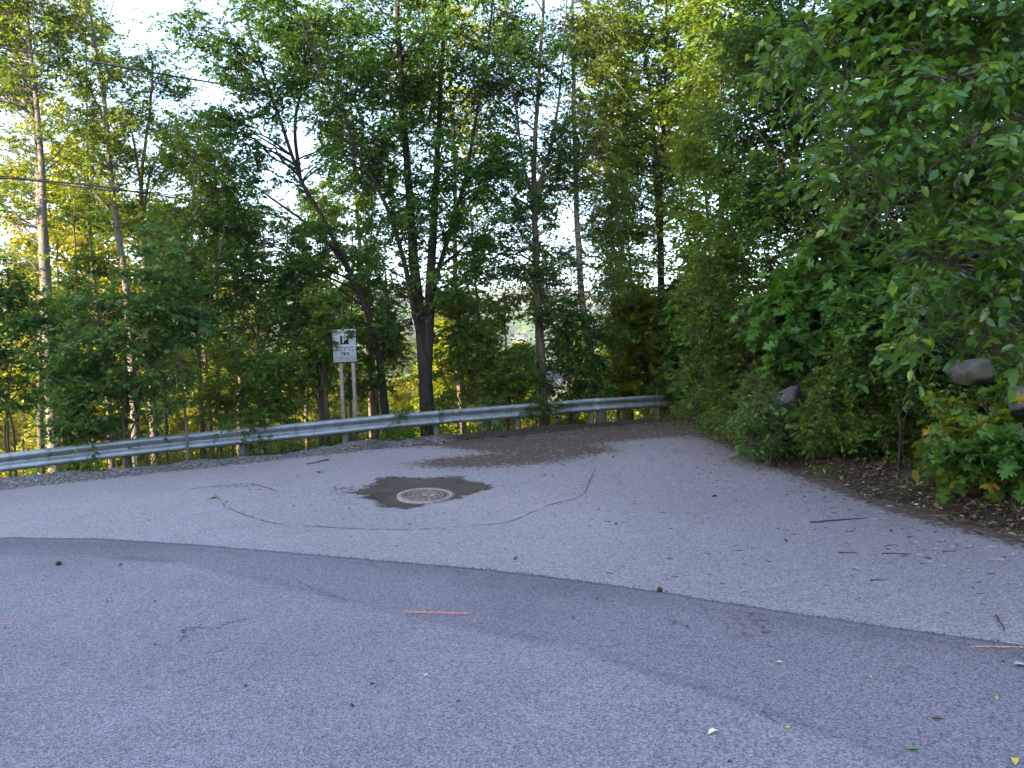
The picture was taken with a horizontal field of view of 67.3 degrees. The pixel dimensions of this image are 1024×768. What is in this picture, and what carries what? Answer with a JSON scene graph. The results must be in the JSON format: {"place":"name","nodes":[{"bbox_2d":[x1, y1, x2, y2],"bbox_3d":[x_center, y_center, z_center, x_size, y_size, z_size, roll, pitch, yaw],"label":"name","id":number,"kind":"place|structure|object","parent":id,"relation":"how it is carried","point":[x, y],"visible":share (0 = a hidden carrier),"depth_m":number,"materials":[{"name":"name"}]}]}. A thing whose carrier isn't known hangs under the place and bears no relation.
{"place":"outdoors","nodes":[
{"label":"outdoors","id":0,"kind":"place"},
{"bbox_2d":[0,47,643,158],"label":"overhead cable","id":1,"kind":"object","parent":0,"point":[165,74],"visible":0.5,"depth_m":17.39,"materials":[{"name":"black rubber"}]},
{"bbox_2d":[0,177,678,266],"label":"overhead cable","id":2,"kind":"object","parent":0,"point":[136,192],"visible":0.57,"depth_m":17.51,"materials":[{"name":"black rubber"}]},
{"bbox_2d":[0,175,739,268],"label":"overhead cable","id":3,"kind":"object","parent":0,"point":[169,195],"visible":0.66,"depth_m":17.60,"materials":[{"name":"black rubber"}]},
{"bbox_2d":[0,0,1013,295],"label":"sky","id":4,"kind":"structure","parent":0,"point":[123,9],"materials":[{"name":"white"}]},
{"bbox_2d":[0,537,1023,767],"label":"road","id":5,"kind":"structure","parent":0,"point":[642,678],"depth_m":4.06,"materials":[{"name":"grey asphalt"}]},
{"bbox_2d":[0,175,1023,532],"bbox_3d":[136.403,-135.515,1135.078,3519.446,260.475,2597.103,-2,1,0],"label":"ground","id":6,"kind":"structure","parent":0,"point":[924,495],"depth_m":10.20,"materials":[{"name":"brown soil"}]},
{"bbox_2d":[0,179,36,478],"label":"slope tree","id":7,"kind":"object","parent":6,"relation":"on","point":[2,419],"visible":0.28,"depth_m":40.30,"materials":[{"name":"green plant"}]},
{"bbox_2d":[0,181,86,476],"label":"slope tree","id":8,"kind":"object","parent":6,"relation":"on","point":[29,438],"visible":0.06,"depth_m":43.38,"materials":[{"name":"green plant"}]},
{"bbox_2d":[0,249,88,476],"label":"dark shrub","id":9,"kind":"object","parent":6,"relation":"on","point":[18,321],"visible":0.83,"depth_m":14.97,"materials":[{"name":"green plant"}]},
{"bbox_2d":[0,0,93,473],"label":"slope tree","id":10,"kind":"object","parent":6,"relation":"on","point":[10,192],"visible":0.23,"depth_m":22.89,"materials":[{"name":"green plant"}]},
{"bbox_2d":[0,0,109,472],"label":"pale tree","id":11,"kind":"object","parent":6,"relation":"on","point":[11,36],"visible":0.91,"depth_m":19.31,"materials":[{"name":"green plant"}]},
{"bbox_2d":[0,146,116,472],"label":"slope tree","id":12,"kind":"object","parent":6,"relation":"on","point":[81,243],"visible":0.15,"depth_m":32.67,"materials":[{"name":"green plant"}]},
{"bbox_2d":[17,282,127,476],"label":"slope tree","id":13,"kind":"object","parent":6,"relation":"on","point":[77,465],"visible":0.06,"depth_m":29.85,"materials":[{"name":"green plant"}]},
{"bbox_2d":[18,128,135,468],"bbox_3d":[-21.306,-2.131,37.844,5.295,20.327,5.981,-2,1,0],"label":"slope tree","id":14,"kind":"object","parent":6,"relation":"on","point":[67,255],"visible":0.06,"depth_m":37.69,"materials":[{"name":"green plant"}]},
{"bbox_2d":[25,198,132,470],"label":"thin sapling","id":15,"kind":"object","parent":6,"relation":"on","point":[98,272],"visible":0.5,"depth_m":17.48,"materials":[{"name":"green plant"}]},
{"bbox_2d":[9,0,162,466],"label":"pale tree","id":16,"kind":"object","parent":6,"relation":"on","point":[112,142],"visible":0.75,"depth_m":20.29,"materials":[{"name":"green plant"}]},
{"bbox_2d":[51,0,129,468],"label":"slope tree","id":17,"kind":"object","parent":6,"relation":"on","point":[77,197],"visible":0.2,"depth_m":23.98,"materials":[{"name":"green plant"}]},
{"bbox_2d":[52,133,162,464],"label":"slope tree","id":18,"kind":"object","parent":6,"relation":"on","point":[115,253],"visible":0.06,"depth_m":35.76,"materials":[{"name":"green plant"}]},
{"bbox_2d":[93,360,163,469],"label":"slope tree","id":19,"kind":"object","parent":6,"relation":"on","point":[127,429],"visible":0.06,"depth_m":33.66,"materials":[{"name":"green plant"}]},
{"bbox_2d":[85,162,180,469],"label":"slope tree","id":20,"kind":"object","parent":6,"relation":"on","point":[129,244],"depth_m":40.48,"materials":[{"name":"green plant"}]},
{"bbox_2d":[76,38,213,464],"bbox_3d":[-10.082,-2.341,21.349,3.671,14.679,2.753,-2,1,0],"label":"slim tree","id":21,"kind":"object","parent":6,"relation":"on","point":[131,206],"visible":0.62,"depth_m":21.26,"materials":[{"name":"green plant"}]},
{"bbox_2d":[114,197,201,465],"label":"slope tree","id":22,"kind":"object","parent":6,"relation":"on","point":[175,398],"visible":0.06,"depth_m":37.15,"materials":[{"name":"green plant"}]},
{"bbox_2d":[127,189,208,463],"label":"thin sapling","id":23,"kind":"object","parent":6,"relation":"on","point":[142,212],"visible":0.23,"depth_m":18.36,"materials":[{"name":"green plant"}]},
{"bbox_2d":[138,221,225,453],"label":"slope tree","id":24,"kind":"object","parent":6,"relation":"on","point":[179,432],"visible":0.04,"depth_m":43.60,"materials":[{"name":"green plant"}]},
{"bbox_2d":[133,106,253,458],"bbox_3d":[-6.836,-1.778,16.614,2.447,8.427,2.544,-2,1,0],"label":"young tree","id":25,"kind":"object","parent":6,"relation":"on","point":[172,158],"visible":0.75,"depth_m":16.44,"materials":[{"name":"green plant"}]},
{"bbox_2d":[141,103,257,458],"bbox_3d":[-8.991,-1.693,22.405,3.376,13.471,3.043,-3,1,-35],"label":"slope tree","id":26,"kind":"object","parent":6,"relation":"on","point":[210,427],"visible":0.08,"depth_m":22.47,"materials":[{"name":"green plant"}]},
{"bbox_2d":[150,365,272,464],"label":"slope tree","id":27,"kind":"object","parent":6,"relation":"on","point":[192,413],"visible":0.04,"depth_m":35.04,"materials":[{"name":"green plant"}]},
{"bbox_2d":[171,138,270,457],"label":"thin sapling","id":28,"kind":"object","parent":6,"relation":"on","point":[214,193],"visible":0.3,"depth_m":18.44,"materials":[{"name":"green plant"}]},
{"bbox_2d":[178,61,275,455],"bbox_3d":[-9.232,-2.438,24.872,3.647,15.898,3.532,-2,1,13],"label":"slope tree","id":29,"kind":"object","parent":6,"relation":"on","point":[216,76],"visible":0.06,"depth_m":24.83,"materials":[{"name":"green plant"}]},
{"bbox_2d":[199,201,271,456],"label":"thin sapling","id":30,"kind":"object","parent":6,"relation":"on","point":[224,372],"visible":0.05,"depth_m":19.95,"materials":[{"name":"green plant"}]},
{"bbox_2d":[124,0,391,432],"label":"broadleaf tree","id":31,"kind":"object","parent":6,"relation":"on","point":[231,126],"visible":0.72,"depth_m":17.67,"materials":[{"name":"green plant"}]},
{"bbox_2d":[223,312,302,454],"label":"slope tree","id":32,"kind":"object","parent":6,"relation":"on","point":[254,344],"visible":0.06,"depth_m":45.02,"materials":[{"name":"green plant"}]},
{"bbox_2d":[191,205,344,453],"bbox_3d":[-5.433,-0.762,17.187,3.672,6.248,2.393,-2,1,0],"label":"young tree","id":33,"kind":"object","parent":6,"relation":"on","point":[248,288],"visible":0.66,"depth_m":17.01,"materials":[{"name":"green plant"}]},
{"bbox_2d":[239,189,329,450],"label":"thin sapling","id":34,"kind":"object","parent":6,"relation":"on","point":[277,215],"visible":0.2,"depth_m":20.27,"materials":[{"name":"green plant"}]},
{"bbox_2d":[253,250,361,445],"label":"sapling","id":35,"kind":"object","parent":6,"relation":"on","point":[288,315],"visible":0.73,"depth_m":16.75,"materials":[{"name":"green plant"}]},
{"bbox_2d":[283,186,344,444],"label":"slope tree","id":36,"kind":"object","parent":6,"relation":"on","point":[300,208],"visible":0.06,"depth_m":25.92,"materials":[{"name":"green plant"}]},
{"bbox_2d":[271,379,360,450],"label":"slope tree","id":37,"kind":"object","parent":6,"relation":"on","point":[334,415],"visible":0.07,"depth_m":38.06,"materials":[{"name":"green plant"}]},
{"bbox_2d":[288,185,356,419],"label":"thin sapling","id":38,"kind":"object","parent":6,"relation":"on","point":[325,210],"visible":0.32,"depth_m":20.93,"materials":[{"name":"green plant"}]},
{"bbox_2d":[0,407,670,474],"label":"grass","id":39,"kind":"structure","parent":6,"relation":"on","point":[181,453],"depth_m":15.06,"materials":[{"name":"green plant"}]},
{"bbox_2d":[0,415,676,488],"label":"gravel verge","id":40,"kind":"structure","parent":6,"relation":"on","point":[34,479],"depth_m":14.54,"materials":[{"name":"grey gravel"}]},
{"bbox_2d":[14,257,207,467],"bbox_3d":[-7.137,-0.258,13.728,3.411,3.861,2.083,-2,1,0],"label":"broad shrub","id":41,"kind":"object","parent":40,"relation":"on","point":[80,388],"visible":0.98,"depth_m":13.52,"materials":[{"name":"green plant"}]},
{"bbox_2d":[101,220,239,460],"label":"sapling","id":42,"kind":"object","parent":40,"relation":"on","point":[188,308],"visible":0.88,"depth_m":13.76,"materials":[{"name":"green plant"}]},
{"bbox_2d":[186,332,321,455],"bbox_3d":[-5.216,0.273,15.466,2.310,2.779,2.529,-2,1,44],"label":"leafy bush","id":43,"kind":"object","parent":40,"relation":"on","point":[262,372],"visible":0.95,"depth_m":15.22,"materials":[{"name":"green plant"}]},
{"bbox_2d":[0,394,684,471],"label":"guardrail","id":44,"kind":"object","parent":40,"relation":"on","point":[38,458],"visible":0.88,"depth_m":15.16,"materials":[{"name":"metal"}]},
{"bbox_2d":[379,406,421,439],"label":"creeper","id":45,"kind":"object","parent":40,"relation":"on","point":[395,434],"visible":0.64,"depth_m":15.74,"materials":[{"name":"green plant"}]},
{"bbox_2d":[257,0,551,436],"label":"broadleaf tree","id":46,"kind":"object","parent":40,"relation":"on","point":[417,93],"visible":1,"depth_m":17.00,"materials":[{"name":"green plant"}]},
{"bbox_2d":[450,0,617,425],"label":"slim tree","id":47,"kind":"object","parent":40,"relation":"on","point":[510,84],"visible":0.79,"depth_m":18.41,"materials":[{"name":"green plant"}]},
{"bbox_2d":[513,392,577,425],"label":"creeper","id":48,"kind":"object","parent":40,"relation":"on","point":[541,402],"visible":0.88,"depth_m":17.60,"materials":[{"name":"green plant"}]},
{"bbox_2d":[526,0,659,422],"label":"birch tree","id":49,"kind":"object","parent":40,"relation":"on","point":[585,34],"visible":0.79,"depth_m":19.26,"materials":[{"name":"green plant"}]},
{"bbox_2d":[567,0,733,413],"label":"broadleaf tree","id":50,"kind":"object","parent":40,"relation":"on","point":[664,41],"visible":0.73,"depth_m":19.82,"materials":[{"name":"green plant"}]},
{"bbox_2d":[300,156,380,417],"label":"slope tree","id":51,"kind":"object","parent":6,"relation":"on","point":[358,317],"visible":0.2,"depth_m":22.37,"materials":[{"name":"green plant"}]},
{"bbox_2d":[266,0,421,439],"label":"slope tree","id":52,"kind":"object","parent":6,"relation":"on","point":[372,145],"visible":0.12,"depth_m":26.90,"materials":[{"name":"green plant"}]},
{"bbox_2d":[331,328,358,440],"bbox_3d":[-3.438,0.347,16.025,0.510,3.007,0.086,-3,1,-10],"label":"parking sign","id":53,"kind":"object","parent":6,"relation":"on","point":[343,352],"visible":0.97,"depth_m":15.98,"materials":[{"name":"white metal"}]},
{"bbox_2d":[0,381,696,476],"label":"ground cover","id":54,"kind":"object","parent":6,"relation":"on","point":[140,460],"visible":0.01,"depth_m":16.42,"materials":[{"name":"green plant"}]},
{"bbox_2d":[324,221,392,439],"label":"thin sapling","id":55,"kind":"object","parent":6,"relation":"on","point":[359,333],"visible":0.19,"depth_m":21.95,"materials":[{"name":"green plant"}]},
{"bbox_2d":[334,360,390,440],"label":"slope tree","id":56,"kind":"object","parent":6,"relation":"on","point":[364,411],"visible":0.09,"depth_m":51.28,"materials":[{"name":"green plant"}]},
{"bbox_2d":[330,166,411,435],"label":"slope tree","id":57,"kind":"object","parent":6,"relation":"on","point":[361,224],"visible":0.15,"depth_m":22.59,"materials":[{"name":"green plant"}]},
{"bbox_2d":[0,276,747,475],"bbox_3d":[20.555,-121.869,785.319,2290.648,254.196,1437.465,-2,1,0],"label":"woods","id":58,"kind":"object","parent":6,"relation":"on","point":[509,323],"visible":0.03,"depth_m":647.05,"materials":[{"name":"green plant"}]},
{"bbox_2d":[329,248,424,439],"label":"young tree","id":59,"kind":"object","parent":6,"relation":"on","point":[392,353],"visible":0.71,"depth_m":18.20,"materials":[{"name":"green plant"}]},
{"bbox_2d":[374,317,418,411],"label":"slope tree","id":60,"kind":"object","parent":6,"relation":"on","point":[408,369],"visible":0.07,"depth_m":57.81,"materials":[{"name":"green plant"}]},
{"bbox_2d":[386,363,419,436],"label":"slope tree","id":61,"kind":"object","parent":6,"relation":"on","point":[402,398],"visible":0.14,"depth_m":39.22,"materials":[{"name":"green plant"}]},
{"bbox_2d":[406,308,482,436],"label":"slope tree","id":62,"kind":"object","parent":6,"relation":"on","point":[438,387],"visible":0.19,"depth_m":35.33,"materials":[{"name":"green plant"}]},
{"bbox_2d":[372,0,547,433],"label":"slope tree","id":63,"kind":"object","parent":6,"relation":"on","point":[468,110],"visible":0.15,"depth_m":25.54,"materials":[{"name":"green plant"}]},
{"bbox_2d":[424,161,526,428],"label":"slope tree","id":64,"kind":"object","parent":6,"relation":"on","point":[463,280],"visible":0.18,"depth_m":22.89,"materials":[{"name":"green plant"}]},
{"bbox_2d":[474,286,537,431],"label":"thin sapling","id":65,"kind":"object","parent":6,"relation":"on","point":[500,315],"visible":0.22,"depth_m":20.90,"materials":[{"name":"green plant"}]},
{"bbox_2d":[461,317,557,429],"bbox_3d":[-0.097,-0.104,18.245,2.429,2.947,2.063,-2,1,0],"label":"leafy shrub","id":66,"kind":"object","parent":6,"relation":"on","point":[511,391],"visible":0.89,"depth_m":17.99,"materials":[{"name":"green plant"}]},
{"bbox_2d":[0,421,1023,644],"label":"asphalt apron","id":67,"kind":"object","parent":6,"relation":"on","point":[546,541],"visible":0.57,"depth_m":8.28,"materials":[{"name":"grey asphalt"}]},
{"bbox_2d":[346,476,491,508],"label":"puddle","id":68,"kind":"object","parent":67,"relation":"on","point":[386,490],"visible":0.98,"depth_m":10.68,"materials":[{"name":"water"}]},
{"bbox_2d":[397,488,454,503],"bbox_3d":[-1.144,1.486,10.231,0.770,0.033,0.770,-2,7,-20],"label":"drain cover","id":69,"kind":"object","parent":68,"relation":"on","point":[423,495],"visible":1,"depth_m":10.19,"materials":[{"name":"grey metal"}]},
{"bbox_2d":[2,536,1013,643],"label":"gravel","id":70,"kind":"structure","parent":67,"relation":"on","point":[560,577],"depth_m":6.04,"materials":[{"name":"grey gravel"}]},
{"bbox_2d":[4,447,1023,761],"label":"leaf litter","id":71,"kind":"object","parent":67,"relation":"on","point":[570,585],"visible":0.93,"depth_m":5.72,"materials":[{"name":"brown plant"}]},
{"bbox_2d":[388,417,682,448],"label":"leaf litter","id":72,"kind":"object","parent":67,"relation":"on","point":[655,423],"visible":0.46,"depth_m":17.43,"materials":[{"name":"brown plant"}]},
{"bbox_2d":[104,398,1023,613],"bbox_3d":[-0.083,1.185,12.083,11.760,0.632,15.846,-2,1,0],"label":"leaf litter","id":73,"kind":"object","parent":67,"relation":"on","point":[515,558],"visible":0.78,"depth_m":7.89,"materials":[{"name":"brown wood"}]},
{"bbox_2d":[660,220,809,445],"bbox_3d":[4.347,-0.972,14.017,3.105,4.416,2.697,-2,1,0],"label":"dense shrub","id":74,"kind":"object","parent":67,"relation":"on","point":[724,345],"visible":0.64,"depth_m":13.91,"materials":[{"name":"green plant"}]},
{"bbox_2d":[710,365,845,468],"bbox_3d":[4.113,0.535,11.808,2.079,1.754,2.581,-2,1,35],"label":"leafy bush","id":75,"kind":"object","parent":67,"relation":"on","point":[764,420],"visible":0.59,"depth_m":11.34,"materials":[{"name":"green plant"}]},
{"bbox_2d":[663,348,1023,543],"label":"leaf litter","id":76,"kind":"object","parent":67,"relation":"on","point":[973,502],"visible":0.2,"depth_m":8.80,"materials":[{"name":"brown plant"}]},
{"bbox_2d":[779,338,928,470],"bbox_3d":[4.687,0.300,10.626,2.032,1.926,1.933,-2,1,0],"label":"leafy bush","id":77,"kind":"object","parent":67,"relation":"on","point":[858,428],"visible":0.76,"depth_m":10.33,"materials":[{"name":"green plant"}]},
{"bbox_2d":[920,422,1023,503],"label":"maple seedling","id":78,"kind":"object","parent":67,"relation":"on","point":[1005,444],"visible":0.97,"depth_m":7.20,"materials":[{"name":"green plant"}]},
{"bbox_2d":[498,142,589,371],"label":"slope tree","id":79,"kind":"object","parent":6,"relation":"on","point":[548,218],"visible":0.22,"depth_m":22.29,"materials":[{"name":"green plant"}]},
{"bbox_2d":[528,284,638,424],"bbox_3d":[1.692,-0.554,19.244,2.821,3.782,2.199,-2,1,0],"label":"leafy shrub","id":80,"kind":"object","parent":6,"relation":"on","point":[588,372],"visible":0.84,"depth_m":18.89,"materials":[{"name":"green plant"}]},
{"bbox_2d":[569,210,653,420],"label":"thin sapling","id":81,"kind":"object","parent":6,"relation":"on","point":[618,238],"visible":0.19,"depth_m":21.43,"materials":[{"name":"green plant"}]},
{"bbox_2d":[579,131,653,419],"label":"slope tree","id":82,"kind":"object","parent":6,"relation":"on","point":[613,247],"visible":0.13,"depth_m":23.15,"materials":[{"name":"green plant"}]},
{"bbox_2d":[579,334,653,422],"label":"slope tree","id":83,"kind":"object","parent":6,"relation":"on","point":[604,354],"visible":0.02,"depth_m":37.93,"materials":[{"name":"green plant"}]},
{"bbox_2d":[528,0,715,419],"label":"slope tree","id":84,"kind":"object","parent":6,"relation":"on","point":[595,165],"visible":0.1,"depth_m":24.89,"materials":[{"name":"green plant"}]},
{"bbox_2d":[584,287,673,419],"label":"maple sapling","id":85,"kind":"object","parent":6,"relation":"on","point":[640,357],"visible":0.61,"depth_m":20.18,"materials":[{"name":"green plant"}]},
{"bbox_2d":[595,221,670,418],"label":"thin sapling","id":86,"kind":"object","parent":6,"relation":"on","point":[647,259],"visible":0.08,"depth_m":22.38,"materials":[{"name":"green plant"}]},
{"bbox_2d":[632,0,736,257],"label":"slope tree","id":87,"kind":"object","parent":6,"relation":"on","point":[660,132],"visible":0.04,"depth_m":25.14,"materials":[{"name":"green plant"}]},
{"bbox_2d":[633,381,740,436],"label":"ground cover","id":88,"kind":"object","parent":6,"relation":"on","point":[696,428],"visible":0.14,"depth_m":17.62,"materials":[{"name":"green plant"}]},
{"bbox_2d":[641,222,750,411],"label":"maple sapling","id":89,"kind":"object","parent":6,"relation":"on","point":[672,348],"visible":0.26,"depth_m":18.98,"materials":[{"name":"green plant"}]},
{"bbox_2d":[654,0,788,372],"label":"lime tree","id":90,"kind":"object","parent":6,"relation":"on","point":[687,157],"visible":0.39,"depth_m":16.35,"materials":[{"name":"green plant"}]},
{"bbox_2d":[685,0,854,280],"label":"tree","id":91,"kind":"object","parent":6,"relation":"on","point":[750,217],"visible":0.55,"depth_m":12.85,"materials":[{"name":"green plant"}]},
{"bbox_2d":[772,385,801,410],"bbox_3d":[4.057,0.254,11.409,0.497,0.458,0.619,-2,1,12],"label":"boulder","id":92,"kind":"object","parent":6,"relation":"on","point":[789,395],"visible":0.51,"depth_m":11.18,"materials":[{"name":"grey stone"}]},
{"bbox_2d":[730,212,920,451],"bbox_3d":[4.895,-0.706,11.666,3.033,3.654,2.233,-2,1,0],"label":"maple bush","id":93,"kind":"object","parent":6,"relation":"on","point":[795,296],"visible":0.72,"depth_m":11.37,"materials":[{"name":"green plant"}]},
{"bbox_2d":[671,253,1023,471],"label":"ground cover","id":94,"kind":"object","parent":6,"relation":"on","point":[908,454],"visible":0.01,"depth_m":10.36,"materials":[{"name":"green plant"}]},
{"bbox_2d":[735,0,1023,412],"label":"willow tree","id":95,"kind":"object","parent":6,"relation":"on","point":[850,39],"visible":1,"depth_m":5.22,"materials":[{"name":"green plant"}]},
{"bbox_2d":[778,95,996,325],"bbox_3d":[5.717,-2.829,12.016,3.134,4.748,3.117,-2,1,0],"label":"tree","id":96,"kind":"object","parent":6,"relation":"on","point":[813,230],"visible":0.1,"depth_m":12.10,"materials":[{"name":"green plant"}]},
{"bbox_2d":[795,259,1001,468],"bbox_3d":[4.943,-0.156,9.586,2.194,2.679,1.892,-3,1,-17],"label":"tree","id":97,"kind":"object","parent":6,"relation":"on","point":[861,312],"visible":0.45,"depth_m":9.40,"materials":[{"name":"green plant"}]},
{"bbox_2d":[785,0,1023,295],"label":"tree","id":98,"kind":"object","parent":6,"relation":"on","point":[908,178],"visible":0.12,"depth_m":11.15,"materials":[{"name":"green plant"}]},
{"bbox_2d":[910,368,1023,504],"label":"maple bush","id":99,"kind":"object","parent":6,"relation":"on","point":[985,400],"visible":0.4,"depth_m":8.09,"materials":[{"name":"green plant"}]},
{"bbox_2d":[943,358,995,385],"bbox_3d":[5.315,-0.134,8.935,0.396,0.318,0.572,-3,1,-18],"label":"boulder","id":100,"kind":"object","parent":6,"relation":"on","point":[977,371],"visible":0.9,"depth_m":8.78,"materials":[{"name":"grey stone"}]},
{"bbox_2d":[918,390,1022,439],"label":"yellow maple seedling","id":101,"kind":"object","parent":6,"relation":"on","point":[939,413],"visible":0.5,"depth_m":8.07,"materials":[{"name":"yellow leaves"},{"name":"twig"}]},
{"bbox_2d":[1007,386,1023,416],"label":"boulder","id":102,"kind":"object","parent":6,"relation":"on","point":[1015,409],"visible":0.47,"depth_m":8.29,"materials":[{"name":"grey stone"}]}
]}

